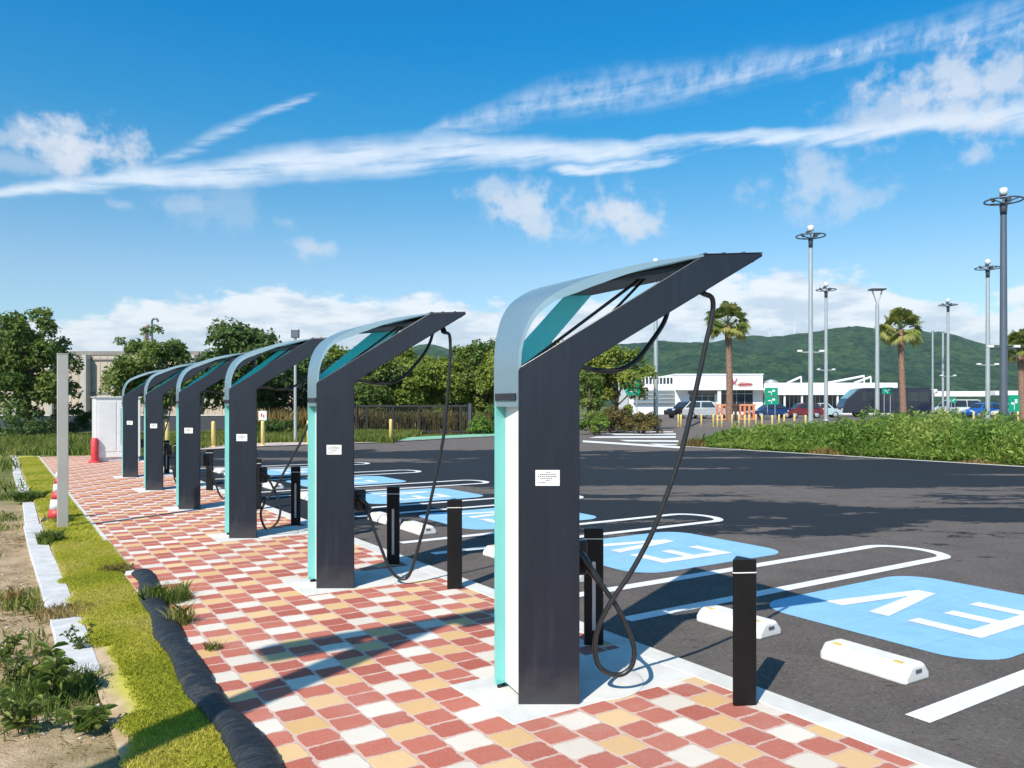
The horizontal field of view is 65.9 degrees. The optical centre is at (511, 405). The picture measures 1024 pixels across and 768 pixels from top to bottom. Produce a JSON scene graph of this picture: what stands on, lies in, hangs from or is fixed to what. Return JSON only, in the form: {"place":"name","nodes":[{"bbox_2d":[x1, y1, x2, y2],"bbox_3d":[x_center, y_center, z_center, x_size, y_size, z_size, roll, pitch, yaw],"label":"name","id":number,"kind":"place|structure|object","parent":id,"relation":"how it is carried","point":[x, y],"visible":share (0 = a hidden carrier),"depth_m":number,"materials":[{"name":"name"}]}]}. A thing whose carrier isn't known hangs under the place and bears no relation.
{"place":"outdoors","nodes":[
{"label":"outdoors","id":0,"kind":"place"},
{"bbox_2d":[0,440,32,492],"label":"verge grass","id":1,"kind":"structure","parent":0,"point":[5,465],"depth_m":20.30,"materials":[{"name":"plant"}]},
{"bbox_2d":[0,415,224,430],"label":"retaining wall","id":2,"kind":"structure","parent":0,"point":[206,421],"depth_m":52.50,"materials":[{"name":"grey concrete"}]},
{"bbox_2d":[17,456,223,767],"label":"lawn strip","id":3,"kind":"object","parent":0,"point":[117,693],"visible":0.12,"depth_m":4.54,"materials":[{"name":"soil"}]},
{"bbox_2d":[7,489,51,501],"bbox_3d":[-8.331,1.551,13.680,0.720,0.199,0.686,0,0,0],"label":"grass tuft","id":4,"kind":"object","parent":3,"relation":"on","point":[28,496],"visible":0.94,"depth_m":13.53,"materials":[{"name":"green plant"}]},
{"bbox_2d":[30,527,68,544],"bbox_3d":[-5.524,1.558,9.417,0.522,0.183,0.505,0,0,0],"label":"grass tuft","id":5,"kind":"object","parent":3,"relation":"on","point":[43,537],"visible":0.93,"depth_m":9.34,"materials":[{"name":"green plant"}]},
{"bbox_2d":[18,456,102,544],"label":"lawn grass","id":6,"kind":"structure","parent":3,"relation":"on","point":[38,476],"depth_m":12.37,"materials":[{"name":"plant"}]},
{"bbox_2d":[57,353,68,527],"bbox_3d":[-5.992,0.479,10.526,0.138,2.342,0.088,0,0,-33],"label":"steel post","id":7,"kind":"object","parent":6,"relation":"on","point":[62,439],"visible":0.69,"depth_m":10.49,"materials":[{"name":"metal"}]},
{"bbox_2d":[50,540,235,767],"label":"lawn grass","id":8,"kind":"structure","parent":3,"relation":"on","point":[167,720],"depth_m":4.89,"materials":[{"name":"plant"}]},
{"bbox_2d":[131,568,283,767],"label":"fabric roll","id":9,"kind":"object","parent":3,"relation":"on","point":[245,742],"visible":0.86,"depth_m":4.35,"materials":[{"name":"fabric"}]},
{"bbox_2d":[0,431,276,454],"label":"verge grass","id":10,"kind":"structure","parent":0,"point":[46,444],"depth_m":30.42,"materials":[{"name":"plant"}]},
{"bbox_2d":[0,351,332,414],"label":"warehouse","id":11,"kind":"structure","parent":0,"point":[95,363],"depth_m":58.00,"materials":[{"name":"grey metal"}]},
{"bbox_2d":[41,455,363,570],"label":"brick pavement","id":12,"kind":"structure","parent":0,"point":[141,530],"depth_m":10.96,"materials":[{"name":"brick"}]},
{"bbox_2d":[90,397,141,461],"bbox_3d":[-11.682,0.693,23.302,1.280,1.890,0.880,0,0,-33],"label":"power cabinet","id":13,"kind":"object","parent":12,"relation":"on","point":[107,422],"visible":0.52,"depth_m":22.85,"materials":[{"name":"white metal"}]},
{"bbox_2d":[112,473,172,477],"bbox_3d":[-8.522,1.659,18.331,1.306,0.043,0.680,0,0,-33],"label":"concrete pad","id":14,"kind":"object","parent":12,"relation":"on","point":[171,474],"visible":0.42,"depth_m":18.16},
{"bbox_2d":[122,370,180,476],"bbox_3d":[-8.256,0.396,18.654,1.476,2.484,1.398,0,0,0],"label":"charging station","id":15,"kind":"object","parent":14,"relation":"on","point":[130,434],"visible":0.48,"depth_m":17.96,"materials":[{"name":"metal"}]},
{"bbox_2d":[133,485,205,491],"bbox_3d":[-6.731,1.659,15.583,1.306,0.043,0.680,0,0,-33],"label":"concrete pad","id":16,"kind":"object","parent":12,"relation":"on","point":[144,490],"visible":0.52,"depth_m":15.27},
{"bbox_2d":[144,362,214,489],"bbox_3d":[-6.465,0.396,15.906,1.476,2.484,1.398,0,0,0],"label":"charging station","id":17,"kind":"object","parent":16,"relation":"on","point":[153,439],"visible":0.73,"depth_m":15.21,"materials":[{"name":"metal"}]},
{"bbox_2d":[162,506,202,511],"bbox_3d":[-4.918,1.659,12.802,1.306,0.043,0.680,0,0,-33],"label":"concrete pad","id":18,"kind":"object","parent":12,"relation":"on","point":[171,508],"visible":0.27,"depth_m":12.40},
{"bbox_2d":[176,352,263,508],"bbox_3d":[-4.652,0.396,13.125,1.476,2.484,1.398,0,0,0],"label":"charging station","id":19,"kind":"object","parent":18,"relation":"on","point":[187,446],"visible":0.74,"depth_m":12.43,"materials":[{"name":"metal"}]},
{"bbox_2d":[206,526,307,541],"bbox_3d":[-3.154,1.659,10.096,1.306,0.043,0.680,0,0,-33],"label":"concrete pad","id":20,"kind":"object","parent":12,"relation":"on","point":[224,537],"visible":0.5,"depth_m":9.93,"materials":[{"name":"concrete"}]},
{"bbox_2d":[224,337,325,537],"bbox_3d":[-2.888,0.396,10.419,1.476,2.484,1.398,0,0,0],"label":"charging station","id":21,"kind":"object","parent":20,"relation":"on","point":[240,401],"visible":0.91,"depth_m":9.72,"materials":[{"name":"metal"}]},
{"bbox_2d":[291,466,300,524],"bbox_3d":[-2.963,1.240,10.855,0.138,0.795,0.122,0,0,0],"label":"bollard","id":22,"kind":"object","parent":12,"relation":"on","point":[295,495],"visible":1,"depth_m":10.80,"materials":[{"name":"black plastic"}]},
{"bbox_2d":[354,411,493,433],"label":"verge grass","id":23,"kind":"structure","parent":0,"point":[411,419],"depth_m":47.43,"materials":[{"name":"plant"}]},
{"bbox_2d":[0,406,936,767],"bbox_3d":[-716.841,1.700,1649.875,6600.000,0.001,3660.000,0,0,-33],"label":"ground","id":24,"kind":"structure","parent":0,"point":[54,750],"depth_m":4.19,"materials":[{"name":"soil"}]},
{"bbox_2d":[0,644,28,685],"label":"weed plant","id":25,"kind":"object","parent":24,"relation":"on","point":[15,669],"visible":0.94,"depth_m":4.69,"materials":[{"name":"green plant"}]},
{"bbox_2d":[0,485,54,708],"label":"weeds","id":26,"kind":"object","parent":24,"relation":"on","point":[29,600],"visible":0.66,"depth_m":6.49,"materials":[{"name":"green plant"}]},
{"bbox_2d":[0,411,56,435],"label":"shrub","id":27,"kind":"object","parent":24,"relation":"on","point":[37,427],"visible":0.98,"depth_m":40.11,"materials":[{"name":"green plant"}]},
{"bbox_2d":[0,688,61,733],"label":"weed plant","id":28,"kind":"object","parent":24,"relation":"on","point":[21,719],"visible":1,"depth_m":4.04,"materials":[{"name":"green plant"}]},
{"bbox_2d":[0,306,84,422],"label":"tree","id":29,"kind":"object","parent":24,"relation":"on","point":[32,350],"visible":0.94,"depth_m":42.29,"materials":[{"name":"green plant"}]},
{"bbox_2d":[29,641,76,699],"bbox_3d":[-2.600,1.525,4.471,0.236,0.332,0.279,0,0,-38],"label":"weed plant","id":30,"kind":"object","parent":24,"relation":"on","point":[52,678],"visible":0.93,"depth_m":4.46,"materials":[{"name":"green plant"}]},
{"bbox_2d":[10,455,100,678],"bbox_3d":[-9.553,1.671,15.433,0.252,0.057,25.192,0,0,-33],"label":"drain channel","id":31,"kind":"object","parent":24,"relation":"on","point":[48,574],"visible":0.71,"depth_m":7.16,"materials":[{"name":"grey concrete"}]},
{"bbox_2d":[34,598,98,619],"bbox_3d":[-3.558,1.616,6.287,0.493,0.069,0.477,0,0,0],"label":"grass tuft","id":32,"kind":"object","parent":31,"relation":"on","point":[60,610],"visible":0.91,"depth_m":6.22,"materials":[{"name":"plant"}]},
{"bbox_2d":[59,623,96,649],"bbox_3d":[-2.957,1.595,5.367,0.228,0.195,0.165,0,0,-11],"label":"weed plant","id":33,"kind":"object","parent":31,"relation":"on","point":[79,644],"visible":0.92,"depth_m":5.36,"materials":[{"name":"green plant"}]},
{"bbox_2d":[0,530,115,767],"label":"dry litter","id":34,"kind":"object","parent":24,"relation":"on","point":[17,539],"visible":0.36,"depth_m":5.85,"materials":[{"name":"plant"}]},
{"bbox_2d":[0,655,116,741],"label":"weeds","id":35,"kind":"object","parent":24,"relation":"on","point":[83,679],"visible":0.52,"depth_m":4.52,"materials":[{"name":"green plant"}]},
{"bbox_2d":[50,402,91,433],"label":"shrub","id":36,"kind":"object","parent":24,"relation":"on","point":[82,417],"visible":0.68,"depth_m":47.00,"materials":[{"name":"green plant"}]},
{"bbox_2d":[54,703,118,733],"bbox_3d":[-2.182,1.617,4.051,0.302,0.159,0.247,0,0,0],"label":"weed plant","id":37,"kind":"object","parent":24,"relation":"on","point":[93,718],"visible":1,"depth_m":4.04,"materials":[{"name":"green plant"}]},
{"bbox_2d":[99,324,199,419],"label":"tree","id":38,"kind":"object","parent":24,"relation":"on","point":[122,371],"visible":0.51,"depth_m":43.13,"materials":[{"name":"green plant"}]},
{"bbox_2d":[192,316,298,412],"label":"tree","id":39,"kind":"object","parent":24,"relation":"on","point":[237,338],"visible":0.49,"depth_m":48.58,"materials":[{"name":"green plant"}]},
{"bbox_2d":[257,417,301,433],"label":"shrub","id":40,"kind":"object","parent":24,"relation":"on","point":[277,426],"visible":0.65,"depth_m":41.83,"materials":[{"name":"green plant"}]},
{"bbox_2d":[140,428,422,443],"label":"verge grass","id":41,"kind":"structure","parent":24,"relation":"on","point":[381,435],"depth_m":36.77,"materials":[{"name":"plant"}]},
{"bbox_2d":[291,329,299,441],"bbox_3d":[-9.528,-0.819,34.700,0.340,5.039,0.200,0,0,0],"label":"floodlight post","id":42,"kind":"object","parent":24,"relation":"on","point":[295,334],"visible":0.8,"depth_m":34.64,"materials":[{"name":"metal"}]},
{"bbox_2d":[268,355,331,412],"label":"tree","id":43,"kind":"object","parent":24,"relation":"on","point":[281,399],"visible":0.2,"depth_m":53.33,"materials":[{"name":"green plant"}]},
{"bbox_2d":[257,406,491,433],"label":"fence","id":44,"kind":"object","parent":24,"relation":"on","point":[302,416],"visible":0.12,"depth_m":47.56,"materials":[{"name":"metal"}]},
{"bbox_2d":[353,346,411,413],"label":"tree","id":45,"kind":"object","parent":24,"relation":"on","point":[390,370],"visible":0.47,"depth_m":54.60,"materials":[{"name":"green plant"}]},
{"bbox_2d":[355,404,471,433],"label":"fence","id":46,"kind":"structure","parent":24,"relation":"on","point":[469,406],"depth_m":45.55,"materials":[{"name":"metal"}]},
{"bbox_2d":[393,354,471,412],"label":"tree","id":47,"kind":"object","parent":24,"relation":"on","point":[430,375],"visible":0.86,"depth_m":55.73,"materials":[{"name":"green plant"}]},
{"bbox_2d":[434,344,493,413],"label":"tree","id":48,"kind":"object","parent":24,"relation":"on","point":[458,351],"visible":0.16,"depth_m":58.96,"materials":[{"name":"green plant"}]},
{"bbox_2d":[450,337,495,414],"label":"tree","id":49,"kind":"object","parent":24,"relation":"on","point":[468,370],"visible":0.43,"depth_m":57.32,"materials":[{"name":"green plant"}]},
{"bbox_2d":[471,348,494,403],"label":"tree","id":50,"kind":"object","parent":24,"relation":"on","point":[486,368],"visible":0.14,"depth_m":54.91,"materials":[{"name":"green plant"}]},
{"bbox_2d":[139,458,975,767],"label":"concrete edging","id":51,"kind":"object","parent":24,"relation":"on","point":[895,746],"visible":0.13,"depth_m":4.39,"materials":[{"name":"concrete"}]},
{"bbox_2d":[580,370,605,430],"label":"tree","id":52,"kind":"object","parent":24,"relation":"on","point":[593,384],"visible":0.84,"depth_m":49.70,"materials":[{"name":"green plant"}]},
{"bbox_2d":[580,410,610,434],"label":"shrub","id":53,"kind":"object","parent":24,"relation":"on","point":[601,418],"visible":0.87,"depth_m":43.90,"materials":[{"name":"green plant"}]},
{"bbox_2d":[586,405,634,432],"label":"shrub","id":54,"kind":"object","parent":24,"relation":"on","point":[614,417],"visible":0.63,"depth_m":46.77,"materials":[{"name":"green plant"}]},
{"bbox_2d":[580,345,657,429],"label":"tree","id":55,"kind":"object","parent":24,"relation":"on","point":[616,354],"visible":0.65,"depth_m":53.01,"materials":[{"name":"green plant"}]},
{"bbox_2d":[619,410,662,433],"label":"shrub","id":56,"kind":"object","parent":24,"relation":"on","point":[653,422],"visible":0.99,"depth_m":45.63,"materials":[{"name":"green plant"}]},
{"bbox_2d":[868,288,886,417],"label":"street lamp","id":57,"kind":"object","parent":24,"relation":"on","point":[877,393],"visible":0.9,"depth_m":43.82,"materials":[{"name":"metal"}]},
{"bbox_2d":[974,259,999,419],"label":"light mast","id":58,"kind":"object","parent":24,"relation":"on","point":[987,365],"visible":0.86,"depth_m":55.88,"materials":[{"name":"metal"}]},
{"bbox_2d":[983,187,1023,423],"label":"light mast","id":59,"kind":"object","parent":24,"relation":"on","point":[1003,347],"visible":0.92,"depth_m":37.42,"materials":[{"name":"grey metal"}]},
{"bbox_2d":[0,0,1023,357],"label":"sky","id":60,"kind":"structure","parent":0,"point":[317,168],"materials":[{"name":"blue"}]},
{"bbox_2d":[124,548,927,767],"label":"brick pavement","id":61,"kind":"structure","parent":0,"point":[362,678],"depth_m":4.40,"materials":[{"name":"brick"}]},
{"bbox_2d":[133,577,203,604],"bbox_3d":[-2.927,1.566,6.663,0.647,0.168,0.571,0,0,44],"label":"grass tuft","id":62,"kind":"object","parent":61,"relation":"on","point":[182,594],"visible":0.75,"depth_m":6.59,"materials":[{"name":"plant"}]},
{"bbox_2d":[158,598,205,625],"bbox_3d":[-2.504,1.558,5.948,0.422,0.184,0.475,0,0,0],"label":"grass tuft","id":63,"kind":"object","parent":61,"relation":"on","point":[181,615],"visible":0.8,"depth_m":5.92,"materials":[{"name":"plant"}]},
{"bbox_2d":[282,566,438,595],"bbox_3d":[-1.417,1.659,7.432,1.306,0.043,0.680,0,0,-33],"label":"concrete pad","id":64,"kind":"object","parent":61,"relation":"on","point":[305,586],"visible":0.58,"depth_m":7.33,"materials":[{"name":"concrete"}]},
{"bbox_2d":[354,571,404,586],"bbox_3d":[-1.345,1.635,7.444,0.680,0.008,0.680,0,0,0],"label":"round cover","id":65,"kind":"object","parent":64,"relation":"on","point":[373,578],"visible":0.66,"depth_m":7.39,"materials":[{"name":"concrete"}]},
{"bbox_2d":[308,311,465,587],"bbox_3d":[-1.152,0.396,7.755,1.476,2.484,1.398,0,0,0],"label":"charging station","id":66,"kind":"object","parent":64,"relation":"on","point":[335,499],"visible":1,"depth_m":7.06,"materials":[{"name":"metal"}]},
{"bbox_2d":[387,486,399,563],"bbox_3d":[-1.226,1.240,8.191,0.138,0.795,0.122,0,0,0],"label":"bollard","id":67,"kind":"object","parent":61,"relation":"on","point":[393,524],"visible":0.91,"depth_m":8.13,"materials":[{"name":"black plastic"}]},
{"bbox_2d":[447,498,461,588],"bbox_3d":[-0.503,1.240,7.083,0.122,0.795,0.138,0,0,24],"label":"bollard","id":68,"kind":"object","parent":61,"relation":"on","point":[454,543],"visible":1,"depth_m":7.04,"materials":[{"name":"black plastic"}]},
{"bbox_2d":[450,648,693,724],"bbox_3d":[0.369,1.659,4.693,1.306,0.043,0.680,0,0,-33],"label":"concrete pad","id":69,"kind":"object","parent":61,"relation":"on","point":[489,694],"visible":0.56,"depth_m":4.56,"materials":[{"name":"concrete"}]},
{"bbox_2d":[580,661,643,701],"bbox_3d":[0.441,1.635,4.704,0.680,0.008,0.680,0,0,0],"label":"round cover","id":70,"kind":"object","parent":69,"relation":"on","point":[596,684],"visible":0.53,"depth_m":4.63,"materials":[{"name":"concrete"}]},
{"bbox_2d":[494,252,762,703],"bbox_3d":[0.634,0.396,5.016,1.476,2.484,1.398,0,0,0],"label":"charging station","id":71,"kind":"object","parent":69,"relation":"on","point":[542,563],"visible":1,"depth_m":4.32,"materials":[{"name":"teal metal"}]},
{"bbox_2d":[505,407,517,692],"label":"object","id":72,"kind":"structure","parent":71,"relation":"in","point":[511,413],"depth_m":4.48,"materials":[{"name":"plastic"}]},
{"bbox_2d":[584,526,603,644],"bbox_3d":[0.560,1.240,5.452,0.138,0.795,0.122,0,0,0],"label":"bollard","id":73,"kind":"object","parent":61,"relation":"on","point":[593,590],"visible":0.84,"depth_m":5.39,"materials":[{"name":"black plastic"}]},
{"bbox_2d":[732,556,756,705],"bbox_3d":[1.282,1.240,4.343,0.122,0.795,0.138,0,0,24],"label":"bollard","id":74,"kind":"object","parent":61,"relation":"on","point":[744,572],"visible":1,"depth_m":4.30,"materials":[{"name":"metal"}]},
{"bbox_2d":[139,426,1023,767],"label":"asphalt lot","id":75,"kind":"structure","parent":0,"point":[969,518],"depth_m":10.24,"materials":[{"name":"asphalt"}]},
{"bbox_2d":[286,476,405,486],"bbox_3d":[-3.609,1.647,17.152,2.250,0.001,1.840,0,0,-33],"label":"blue bay panel","id":76,"kind":"object","parent":75,"relation":"on","point":[378,479],"visible":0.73,"depth_m":17.30,"materials":[{"name":"paint"}]},
{"bbox_2d":[400,521,436,534],"bbox_3d":[-1.229,1.596,10.324,0.267,0.108,0.608,0,0,-32],"label":"wheel stop","id":77,"kind":"object","parent":75,"relation":"on","point":[414,527],"visible":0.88,"depth_m":10.16,"materials":[{"name":"white paint"}]},
{"bbox_2d":[366,488,482,503],"bbox_3d":[-1.840,1.647,14.438,2.250,0.001,1.840,0,0,-33],"label":"blue bay panel","id":78,"kind":"object","parent":75,"relation":"on","point":[371,498],"visible":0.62,"depth_m":14.42,"materials":[{"name":"paint"}]},
{"bbox_2d":[419,508,595,529],"bbox_3d":[-0.070,1.647,11.724,2.250,0.001,1.840,0,0,-33],"label":"blue bay panel","id":79,"kind":"object","parent":75,"relation":"on","point":[468,522],"visible":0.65,"depth_m":11.49,"materials":[{"name":"paint"}]},
{"bbox_2d":[400,514,722,553],"bbox_3d":[0.927,1.646,10.441,4.860,0.001,0.960,0,0,-33],"label":"bay outline","id":80,"kind":"object","parent":75,"relation":"on","point":[717,519],"visible":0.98,"depth_m":10.55,"materials":[{"name":"white paint"}]},
{"bbox_2d":[583,431,679,447],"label":"crossing stripes","id":81,"kind":"object","parent":75,"relation":"on","point":[659,445],"visible":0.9,"depth_m":40.34,"materials":[{"name":"white paint"}]},
{"bbox_2d":[653,258,659,428],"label":"light mast","id":82,"kind":"object","parent":75,"relation":"on","point":[655,400],"visible":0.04,"depth_m":55.54,"materials":[{"name":"metal"}]},
{"bbox_2d":[603,532,777,572],"bbox_3d":[1.694,1.647,9.018,2.250,0.001,1.840,0,0,-33],"label":"blue bay panel","id":83,"kind":"object","parent":75,"relation":"on","point":[681,542],"visible":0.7,"depth_m":8.89,"materials":[{"name":"paint"}]},
{"bbox_2d":[603,539,731,562],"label":"bay letters","id":84,"kind":"object","parent":83,"relation":"on","point":[686,556],"visible":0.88,"depth_m":8.88,"materials":[{"name":"white paint"}]},
{"bbox_2d":[697,604,780,638],"bbox_3d":[1.676,1.596,5.867,0.267,0.108,0.608,0,0,-35],"label":"wheel stop","id":85,"kind":"object","parent":75,"relation":"on","point":[718,616],"visible":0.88,"depth_m":5.82,"materials":[{"name":"white paint"}]},
{"bbox_2d":[580,545,950,620],"bbox_3d":[2.686,1.646,7.743,4.860,0.001,0.960,0,0,-33],"label":"bay outline","id":86,"kind":"object","parent":75,"relation":"on","point":[938,557],"visible":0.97,"depth_m":7.55,"materials":[{"name":"white paint"}]},
{"bbox_2d":[795,225,825,422],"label":"light mast","id":87,"kind":"object","parent":75,"relation":"on","point":[810,352],"visible":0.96,"depth_m":45.27,"materials":[{"name":"metal"}]},
{"bbox_2d":[820,639,928,684],"bbox_3d":[2.266,1.596,4.963,0.267,0.108,0.608,0,0,-32],"label":"wheel stop","id":88,"kind":"object","parent":75,"relation":"on","point":[899,669],"visible":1,"depth_m":4.86,"materials":[{"name":"white paint"}]},
{"bbox_2d":[770,576,1023,659],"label":"blue bay panel","id":89,"kind":"object","parent":75,"relation":"on","point":[898,627],"visible":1,"depth_m":6.25,"materials":[{"name":"paint"}]},
{"bbox_2d":[826,590,1023,637],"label":"bay letters","id":90,"kind":"object","parent":89,"relation":"on","point":[995,626],"visible":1,"depth_m":6.26,"materials":[{"name":"white paint"}]},
{"bbox_2d":[905,669,1023,722],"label":"bay outline","id":91,"kind":"object","parent":75,"relation":"on","point":[958,702],"visible":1,"depth_m":4.43,"materials":[{"name":"white paint"}]},
{"bbox_2d":[356,326,1022,405],"bbox_3d":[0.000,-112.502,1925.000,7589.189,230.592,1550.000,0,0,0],"label":"hills","id":92,"kind":"structure","parent":0,"point":[851,353],"depth_m":1655.20,"materials":[{"name":"plant"}]},
{"bbox_2d":[618,374,764,413],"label":"shop building","id":93,"kind":"structure","parent":0,"point":[674,390],"depth_m":112.00,"materials":[{"name":"white concrete"}]},
{"bbox_2d":[721,390,752,410],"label":"window","id":94,"kind":"structure","parent":93,"relation":"in","point":[739,396],"depth_m":111.94,"materials":[{"name":"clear glass"}]},
{"bbox_2d":[580,412,1020,425],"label":"car park","id":95,"kind":"structure","parent":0,"point":[667,420],"depth_m":67.66,"materials":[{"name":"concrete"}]},
{"bbox_2d":[682,401,724,418],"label":"parked car","id":96,"kind":"object","parent":95,"relation":"on","point":[705,407],"visible":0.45,"depth_m":76.27,"materials":[{"name":"silver paint"}]},
{"bbox_2d":[703,301,751,420],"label":"palm tree","id":97,"kind":"object","parent":95,"relation":"on","point":[728,329],"visible":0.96,"depth_m":65.78,"materials":[{"name":"green plant"}]},
{"bbox_2d":[715,404,755,419],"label":"road barrier","id":98,"kind":"object","parent":95,"relation":"on","point":[735,409],"visible":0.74,"depth_m":67.98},
{"bbox_2d":[746,404,791,417],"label":"parked car","id":99,"kind":"object","parent":95,"relation":"on","point":[778,409],"visible":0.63,"depth_m":79.23,"materials":[{"name":"blue paint"}]},
{"bbox_2d":[788,403,823,417],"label":"parked car","id":100,"kind":"object","parent":95,"relation":"on","point":[802,409],"visible":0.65,"depth_m":79.24,"materials":[{"name":"red paint"}]},
{"bbox_2d":[815,282,836,420],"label":"light mast","id":101,"kind":"object","parent":95,"relation":"on","point":[825,370],"visible":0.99,"depth_m":66.38,"materials":[{"name":"metal"}]},
{"bbox_2d":[871,307,924,417],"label":"palm tree","id":102,"kind":"object","parent":95,"relation":"on","point":[898,316],"visible":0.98,"depth_m":71.77,"materials":[{"name":"green plant"}]},
{"bbox_2d":[938,299,957,414],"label":"light mast","id":103,"kind":"object","parent":95,"relation":"on","point":[948,376],"visible":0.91,"depth_m":76.49,"materials":[{"name":"metal"}]},
{"bbox_2d":[996,328,1023,419],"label":"palm tree","id":104,"kind":"object","parent":95,"relation":"on","point":[1015,338],"visible":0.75,"depth_m":69.86,"materials":[{"name":"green plant"}]},
{"bbox_2d":[763,375,897,414],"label":"arcade building","id":105,"kind":"structure","parent":0,"point":[790,395],"depth_m":109.80,"materials":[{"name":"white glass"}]},
{"bbox_2d":[678,437,1023,465],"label":"verge mound","id":106,"kind":"object","parent":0,"point":[1002,462],"visible":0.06,"depth_m":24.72,"materials":[{"name":"plant"}]},
{"bbox_2d":[677,403,1023,463],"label":"verge plants","id":107,"kind":"object","parent":106,"relation":"on","point":[933,422],"visible":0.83,"depth_m":25.93,"materials":[{"name":"green plant"}]},
{"bbox_2d":[836,388,931,416],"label":"coach","id":108,"kind":"object","parent":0,"point":[855,401],"visible":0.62,"depth_m":86.81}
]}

